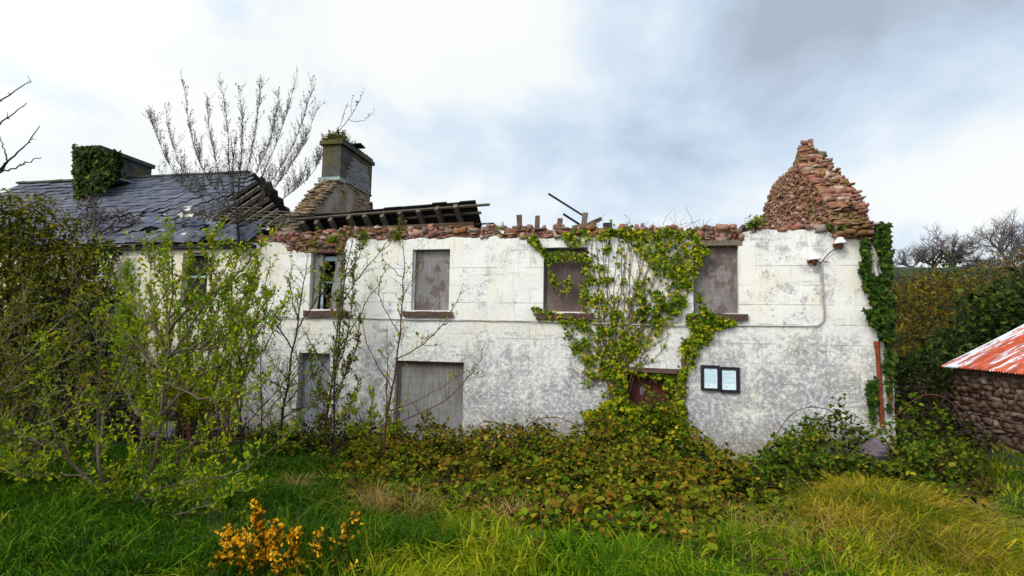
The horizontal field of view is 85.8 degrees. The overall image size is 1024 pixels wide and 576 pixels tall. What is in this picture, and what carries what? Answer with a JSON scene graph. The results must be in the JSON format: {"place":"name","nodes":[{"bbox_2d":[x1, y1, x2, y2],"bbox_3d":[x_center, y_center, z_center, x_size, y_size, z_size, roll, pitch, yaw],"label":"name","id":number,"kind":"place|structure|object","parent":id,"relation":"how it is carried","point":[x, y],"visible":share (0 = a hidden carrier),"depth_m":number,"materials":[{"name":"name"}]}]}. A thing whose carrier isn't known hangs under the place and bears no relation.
{"place":"outdoors","nodes":[
{"label":"outdoors","id":0,"kind":"place"},
{"bbox_2d":[0,0,1023,267],"label":"sky","id":1,"kind":"structure","parent":0,"point":[639,110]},
{"bbox_2d":[4,267,1023,575],"bbox_3d":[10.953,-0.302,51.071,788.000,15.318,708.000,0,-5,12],"label":"ground","id":2,"kind":"structure","parent":0,"point":[906,271],"depth_m":10.64,"materials":[{"name":"green plant"}]},
{"bbox_2d":[0,75,39,172],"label":"budding tree","id":3,"kind":"object","parent":2,"relation":"on","point":[2,167],"visible":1,"depth_m":6.09,"materials":[{"name":"brown plant"}]},
{"bbox_2d":[0,187,112,444],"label":"evergreen tree","id":4,"kind":"object","parent":2,"relation":"on","point":[29,228],"visible":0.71,"depth_m":11.84,"materials":[{"name":"green plant"}]},
{"bbox_2d":[0,208,128,421],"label":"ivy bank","id":5,"kind":"structure","parent":2,"relation":"on","point":[90,333],"depth_m":15.01,"materials":[{"name":"green plant"}]},
{"bbox_2d":[0,290,138,463],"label":"sapling","id":6,"kind":"object","parent":2,"relation":"on","point":[32,408],"visible":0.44,"depth_m":9.06,"materials":[{"name":"green plant"}]},
{"bbox_2d":[0,261,162,473],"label":"sapling","id":7,"kind":"object","parent":2,"relation":"on","point":[11,316],"visible":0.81,"depth_m":6.94,"materials":[{"name":"green plant"}]},
{"bbox_2d":[35,239,148,445],"bbox_3d":[-8.579,1.214,11.168,3.530,4.423,1.529,0,-5,12],"label":"shrub","id":8,"kind":"object","parent":2,"relation":"on","point":[84,306],"visible":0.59,"depth_m":11.14,"materials":[{"name":"green plant"}]},
{"bbox_2d":[0,214,303,522],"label":"sapling","id":9,"kind":"object","parent":2,"relation":"on","point":[151,475],"visible":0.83,"depth_m":5.80,"materials":[{"name":"green plant"}]},
{"bbox_2d":[150,421,177,436],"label":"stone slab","id":10,"kind":"structure","parent":2,"relation":"on","point":[170,430],"depth_m":12.85,"materials":[{"name":"grey stone"}]},
{"bbox_2d":[5,365,382,456],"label":"undergrowth","id":11,"kind":"object","parent":2,"relation":"on","point":[63,424],"visible":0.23,"depth_m":13.14,"materials":[{"name":"green plant"}]},
{"bbox_2d":[114,228,279,471],"bbox_3d":[-5.325,1.041,8.844,3.414,4.106,1.579,0,-5,12],"label":"sapling","id":12,"kind":"object","parent":2,"relation":"on","point":[219,372],"visible":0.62,"depth_m":8.67,"materials":[{"name":"green plant"}]},
{"bbox_2d":[143,67,331,253],"bbox_3d":[-7.621,-3.531,15.111,7.124,5.412,2.389,-1,-5,20],"label":"bare tree","id":13,"kind":"object","parent":2,"relation":"on","point":[317,157],"visible":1,"depth_m":14.96,"materials":[{"name":"grey plant"}]},
{"bbox_2d":[208,252,301,466],"bbox_3d":[-4.677,1.352,10.065,2.312,4.116,0.885,-1,-5,19],"label":"sapling","id":14,"kind":"object","parent":2,"relation":"on","point":[255,394],"visible":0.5,"depth_m":10.01,"materials":[{"name":"green plant"}]},
{"bbox_2d":[227,287,327,456],"bbox_3d":[-4.822,1.747,11.280,2.606,3.634,1.075,-1,-6,26],"label":"sapling","id":15,"kind":"object","parent":2,"relation":"on","point":[290,380],"visible":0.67,"depth_m":11.33,"materials":[{"name":"green plant"}]},
{"bbox_2d":[209,499,367,575],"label":"gorse bush","id":16,"kind":"object","parent":2,"relation":"on","point":[245,544],"visible":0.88,"depth_m":3.85,"materials":[{"name":"yellow plant"}]},
{"bbox_2d":[233,242,348,448],"bbox_3d":[-4.803,1.312,11.690,2.907,4.632,1.422,0,-5,12],"label":"sapling","id":17,"kind":"object","parent":2,"relation":"on","point":[285,395],"visible":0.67,"depth_m":11.72,"materials":[{"name":"green plant"}]},
{"bbox_2d":[303,230,367,435],"bbox_3d":[-4.267,1.186,13.390,1.787,5.282,0.897,0,-5,12],"label":"sapling","id":18,"kind":"object","parent":2,"relation":"on","point":[347,367],"visible":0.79,"depth_m":13.30,"materials":[{"name":"green plant"}]},
{"bbox_2d":[302,225,390,455],"bbox_3d":[-3.190,1.096,10.806,1.814,4.858,0.921,0,-5,12],"label":"sapling","id":19,"kind":"object","parent":2,"relation":"on","point":[337,361],"visible":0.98,"depth_m":10.81,"materials":[{"name":"green plant"}]},
{"bbox_2d":[332,378,401,446],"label":"sapling","id":20,"kind":"object","parent":2,"relation":"on","point":[370,413],"visible":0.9,"depth_m":11.89,"materials":[{"name":"green plant"}]},
{"bbox_2d":[345,220,484,458],"bbox_3d":[-1.848,1.208,10.055,2.888,5.051,0.692,0,-5,12],"label":"sapling","id":21,"kind":"object","parent":2,"relation":"on","point":[396,358],"visible":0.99,"depth_m":10.17,"materials":[{"name":"brown plant"}]},
{"bbox_2d":[0,137,895,467],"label":"derelict house","id":22,"kind":"structure","parent":2,"relation":"on","point":[766,275],"depth_m":13.41,"materials":[{"name":"white paint"}]},
{"bbox_2d":[71,143,126,199],"bbox_3d":[-14.962,-4.153,19.720,2.138,2.330,1.714,2,-5,-13],"label":"ivy","id":23,"kind":"object","parent":22,"relation":"attached to","point":[100,168],"visible":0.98,"depth_m":19.51,"materials":[{"name":"green plant"}]},
{"bbox_2d":[70,192,142,244],"bbox_3d":[-12.829,-2.168,17.039,3.138,2.187,1.283,-2,-6,29],"label":"dead creeper","id":24,"kind":"object","parent":22,"relation":"on","point":[95,226],"visible":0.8,"depth_m":16.91,"materials":[{"name":"brown plant"}]},
{"bbox_2d":[176,370,206,426],"bbox_3d":[-8.724,3.089,15.158,1.134,1.664,0.030,0,-5,12],"label":"boarded window","id":25,"kind":"structure","parent":22,"relation":"in","point":[177,413],"depth_m":15.14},
{"bbox_2d":[183,253,208,307],"bbox_3d":[-8.763,-0.180,15.433,0.848,1.565,0.130,0,-5,12],"label":"window","id":26,"kind":"structure","parent":22,"relation":"in","point":[198,257],"depth_m":15.49,"materials":[{"name":"blue paint"}]},
{"bbox_2d":[307,227,320,248],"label":"wall fern","id":27,"kind":"object","parent":22,"relation":"on","point":[313,243],"depth_m":14.54,"materials":[{"name":"green plant"}]},
{"bbox_2d":[300,353,329,424],"bbox_3d":[-5.102,2.668,14.399,0.861,1.911,0.030,0,-5,12],"label":"boarded window","id":28,"kind":"structure","parent":22,"relation":"in","point":[311,411],"depth_m":14.41,"materials":[{"name":"grey wood"}]},
{"bbox_2d":[303,249,348,316],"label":"window","id":29,"kind":"structure","parent":22,"relation":"in","point":[333,287],"depth_m":14.56,"materials":[{"name":"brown wood"}]},
{"bbox_2d":[324,232,338,244],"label":"wall fern","id":30,"kind":"object","parent":22,"relation":"on","point":[331,239],"depth_m":14.41,"materials":[{"name":"green plant"}]},
{"bbox_2d":[320,127,364,152],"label":"chimney weed","id":31,"kind":"object","parent":22,"relation":"on","point":[334,135],"visible":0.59,"depth_m":18.22,"materials":[{"name":"green plant"}]},
{"bbox_2d":[339,91,374,130],"bbox_3d":[-5.228,-5.939,18.338,1.348,1.550,0.250,0,-5,12],"label":"branch","id":32,"kind":"object","parent":22,"relation":"on","point":[353,111],"visible":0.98,"depth_m":18.37,"materials":[{"name":"brown plant"}]},
{"bbox_2d":[353,225,373,241],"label":"wall fern","id":33,"kind":"object","parent":22,"relation":"on","point":[363,234],"depth_m":14.17,"materials":[{"name":"green plant"}]},
{"bbox_2d":[389,218,407,241],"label":"wall fern","id":34,"kind":"object","parent":22,"relation":"on","point":[396,234],"depth_m":14.04,"materials":[{"name":"green plant"}]},
{"bbox_2d":[402,251,452,316],"bbox_3d":[-2.070,-0.107,13.833,1.300,1.692,0.279,0,-5,12],"label":"boarded window","id":35,"kind":"structure","parent":22,"relation":"in","point":[431,291],"depth_m":13.93,"materials":[{"name":"grey wood"}]},
{"bbox_2d":[395,360,463,433],"bbox_3d":[-2.032,2.713,13.675,1.780,1.770,0.110,0,-5,12],"label":"boarded window","id":36,"kind":"structure","parent":22,"relation":"in","point":[422,377],"depth_m":13.71,"materials":[{"name":"grey wood"}]},
{"bbox_2d":[278,248,837,326],"bbox_3d":[0.424,-0.009,13.209,13.475,1.744,0.047,0,-5,12],"label":"wall cable","id":37,"kind":"object","parent":22,"relation":"attached to","point":[822,290],"depth_m":12.41,"materials":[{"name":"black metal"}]},
{"bbox_2d":[536,250,591,319],"bbox_3d":[1.253,-0.080,13.112,1.320,1.686,0.289,0,-5,12],"label":"boarded window","id":38,"kind":"structure","parent":22,"relation":"in","point":[552,301],"depth_m":13.21,"materials":[{"name":"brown wood"}]},
{"bbox_2d":[563,213,579,223],"bbox_3d":[1.448,-1.680,13.450,0.436,0.310,0.099,1,-5,0],"label":"loose plank","id":39,"kind":"object","parent":22,"relation":"on","point":[570,218],"visible":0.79,"depth_m":13.41,"materials":[{"name":"black wood"}]},
{"bbox_2d":[581,212,587,223],"bbox_3d":[1.749,-1.648,13.260,0.174,0.330,0.172,0,-5,12],"label":"timber post","id":40,"kind":"object","parent":22,"relation":"on","point":[584,217],"visible":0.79,"depth_m":13.20,"materials":[{"name":"brown wood"}]},
{"bbox_2d":[548,193,581,215],"bbox_3d":[1.364,-2.020,13.524,0.974,0.652,0.116,1,-5,4],"label":"loose plank","id":41,"kind":"object","parent":40,"relation":"attached to","point":[562,202],"visible":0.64,"depth_m":13.48,"materials":[{"name":"black wood"}]},
{"bbox_2d":[572,222,596,228],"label":"fallen beam","id":42,"kind":"structure","parent":22,"relation":"on","point":[586,224],"depth_m":13.16,"materials":[{"name":"wood"}]},
{"bbox_2d":[588,217,601,222],"bbox_3d":[1.977,-1.588,13.226,0.383,0.236,0.136,-1,-6,27],"label":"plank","id":43,"kind":"object","parent":22,"relation":"on","point":[597,220],"visible":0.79,"depth_m":13.15,"materials":[{"name":"brown wood"}]},
{"bbox_2d":[603,223,611,228],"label":"dark block","id":44,"kind":"structure","parent":22,"relation":"on","point":[608,225],"depth_m":13.15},
{"bbox_2d":[523,207,709,400],"bbox_3d":[2.478,0.374,12.797,4.529,4.482,0.910,0,-5,12],"label":"ivy","id":45,"kind":"object","parent":22,"relation":"attached to","point":[631,352],"visible":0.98,"depth_m":12.65,"materials":[{"name":"green plant"}]},
{"bbox_2d":[579,371,691,435],"bbox_3d":[2.806,2.621,12.579,2.546,1.544,1.090,0,-5,12],"label":"ivy","id":46,"kind":"object","parent":22,"relation":"attached to","point":[624,406],"visible":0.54,"depth_m":12.41,"materials":[{"name":"green plant"}]},
{"bbox_2d":[614,366,680,445],"bbox_3d":[3.076,2.722,12.550,1.491,1.822,0.368,0,-5,12],"label":"door","id":47,"kind":"structure","parent":22,"relation":"in","point":[636,389],"depth_m":12.66,"materials":[{"name":"brown wood"}]},
{"bbox_2d":[676,246,737,421],"bbox_3d":[4.310,1.047,12.161,1.329,4.011,0.373,0,-5,12],"label":"ivy","id":48,"kind":"object","parent":22,"relation":"attached to","point":[704,336],"visible":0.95,"depth_m":12.23,"materials":[{"name":"green plant"}]},
{"bbox_2d":[700,365,719,390],"bbox_3d":[4.382,1.986,12.174,0.403,0.550,0.045,0,-5,12],"label":"notice frame","id":49,"kind":"object","parent":22,"relation":"attached to","point":[710,377],"visible":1,"depth_m":12.17,"materials":[{"name":"black plastic"}]},
{"bbox_2d":[687,240,747,320],"bbox_3d":[4.615,-0.162,12.471,1.280,1.814,0.413,0,-5,12],"label":"boarded window","id":50,"kind":"structure","parent":22,"relation":"in","point":[717,279],"depth_m":12.49,"materials":[{"name":"grey wood"}]},
{"bbox_2d":[720,367,739,392],"bbox_3d":[4.780,2.017,12.086,0.411,0.559,0.045,0,-5,12],"label":"notice frame","id":51,"kind":"object","parent":22,"relation":"attached to","point":[729,379],"visible":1,"depth_m":12.08,"materials":[{"name":"black plastic"}]},
{"bbox_2d":[744,213,771,230],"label":"wall fern","id":52,"kind":"object","parent":22,"relation":"on","point":[756,224],"depth_m":12.21,"materials":[{"name":"green plant"}]},
{"bbox_2d":[807,253,820,265],"bbox_3d":[6.515,-0.607,11.864,0.250,0.275,0.273,0,-5,12],"label":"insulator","id":53,"kind":"object","parent":22,"relation":"attached to","point":[814,258],"visible":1,"depth_m":11.80,"materials":[{"name":"white ceramic"}]},
{"bbox_2d":[833,237,846,249],"bbox_3d":[7.025,-0.952,11.786,0.250,0.275,0.273,0,-5,12],"label":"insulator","id":54,"kind":"object","parent":22,"relation":"attached to","point":[839,242],"visible":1,"depth_m":11.73,"materials":[{"name":"white ceramic"}]},
{"bbox_2d":[825,221,898,424],"bbox_3d":[7.641,0.714,11.684,1.789,4.288,0.947,4,-6,-27],"label":"ivy","id":55,"kind":"object","parent":22,"relation":"attached to","point":[880,316],"visible":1,"depth_m":11.47,"materials":[{"name":"green plant"}]},
{"bbox_2d":[236,378,777,567],"bbox_3d":[-1.455,2.740,9.176,11.273,2.253,8.197,0,-5,12],"label":"bramble patch","id":56,"kind":"object","parent":2,"relation":"on","point":[632,465],"visible":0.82,"depth_m":8.62,"materials":[{"name":"green plant"}]},
{"bbox_2d":[0,427,1023,575],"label":"grass","id":57,"kind":"structure","parent":2,"relation":"on","point":[41,527],"depth_m":4.85,"materials":[{"name":"green plant"}]},
{"bbox_2d":[707,381,1023,504],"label":"bramble patch","id":58,"kind":"object","parent":2,"relation":"on","point":[810,454],"visible":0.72,"depth_m":9.11,"materials":[{"name":"green plant"}]},
{"bbox_2d":[860,437,889,463],"bbox_3d":[5.619,2.544,8.508,0.381,0.466,0.440,0,-5,12],"label":"boulder","id":59,"kind":"object","parent":58,"relation":"in","point":[876,447],"visible":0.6,"depth_m":8.40,"materials":[{"name":"grey stone"}]},
{"bbox_2d":[730,468,1023,575],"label":"grass tussock","id":60,"kind":"object","parent":2,"relation":"on","point":[899,494],"depth_m":5.94,"materials":[{"name":"green plant"}]},
{"bbox_2d":[893,245,932,266],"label":"bare tree","id":61,"kind":"object","parent":2,"relation":"on","point":[903,261],"visible":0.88,"depth_m":30.05,"materials":[{"name":"grey plant"}]},
{"bbox_2d":[894,385,953,441],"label":"garden wall","id":62,"kind":"structure","parent":2,"relation":"on","point":[900,403],"depth_m":13.46,"materials":[{"name":"green plant"}]},
{"bbox_2d":[910,237,951,267],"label":"bare tree","id":63,"kind":"object","parent":2,"relation":"on","point":[934,262],"visible":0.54,"depth_m":29.99,"materials":[{"name":"grey plant"}]},
{"bbox_2d":[894,352,1015,459],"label":"ivy bank","id":64,"kind":"structure","parent":2,"relation":"on","point":[981,440],"depth_m":12.92,"materials":[{"name":"green plant"}]},
{"bbox_2d":[891,246,1023,362],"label":"scrub bank","id":65,"kind":"structure","parent":2,"relation":"on","point":[935,286],"depth_m":20.98,"materials":[{"name":"leaf"},{"name":"dark bark"}]},
{"bbox_2d":[893,253,1023,391],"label":"laurel hedge","id":66,"kind":"object","parent":2,"relation":"on","point":[994,323],"visible":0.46,"depth_m":15.78,"materials":[{"name":"green plant"}]},
{"bbox_2d":[914,223,1003,266],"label":"bare tree","id":67,"kind":"object","parent":2,"relation":"on","point":[959,253],"visible":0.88,"depth_m":28.83,"materials":[{"name":"grey plant"}]},
{"bbox_2d":[894,255,1023,278],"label":"overhead wire","id":68,"kind":"object","parent":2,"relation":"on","point":[958,268],"visible":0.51,"depth_m":24.86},
{"bbox_2d":[914,233,1023,266],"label":"hill wood","id":69,"kind":"object","parent":2,"relation":"on","point":[996,258],"visible":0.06,"depth_m":38.06,"materials":[{"name":"brown plant"}]},
{"bbox_2d":[963,255,997,266],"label":"bare tree","id":70,"kind":"object","parent":2,"relation":"on","point":[979,261],"visible":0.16,"depth_m":33.75,"materials":[{"name":"grey plant"}]},
{"bbox_2d":[941,324,1023,454],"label":"shed","id":71,"kind":"structure","parent":2,"relation":"on","point":[989,381],"depth_m":11.65,"materials":[{"name":"stone"},{"name":"painted iron"}]},
{"bbox_2d":[964,207,1023,265],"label":"bare tree","id":72,"kind":"object","parent":2,"relation":"on","point":[1009,235],"visible":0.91,"depth_m":36.07,"materials":[{"name":"grey plant"}]},
{"bbox_2d":[1006,237,1023,266],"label":"bare tree","id":73,"kind":"object","parent":2,"relation":"on","point":[1020,246],"visible":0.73,"depth_m":33.09,"materials":[{"name":"grey plant"}]},
{"bbox_2d":[253,440,1023,575],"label":"dry grass","id":74,"kind":"structure","parent":0,"point":[376,499],"depth_m":6.04,"materials":[{"name":"plant"}]}
]}

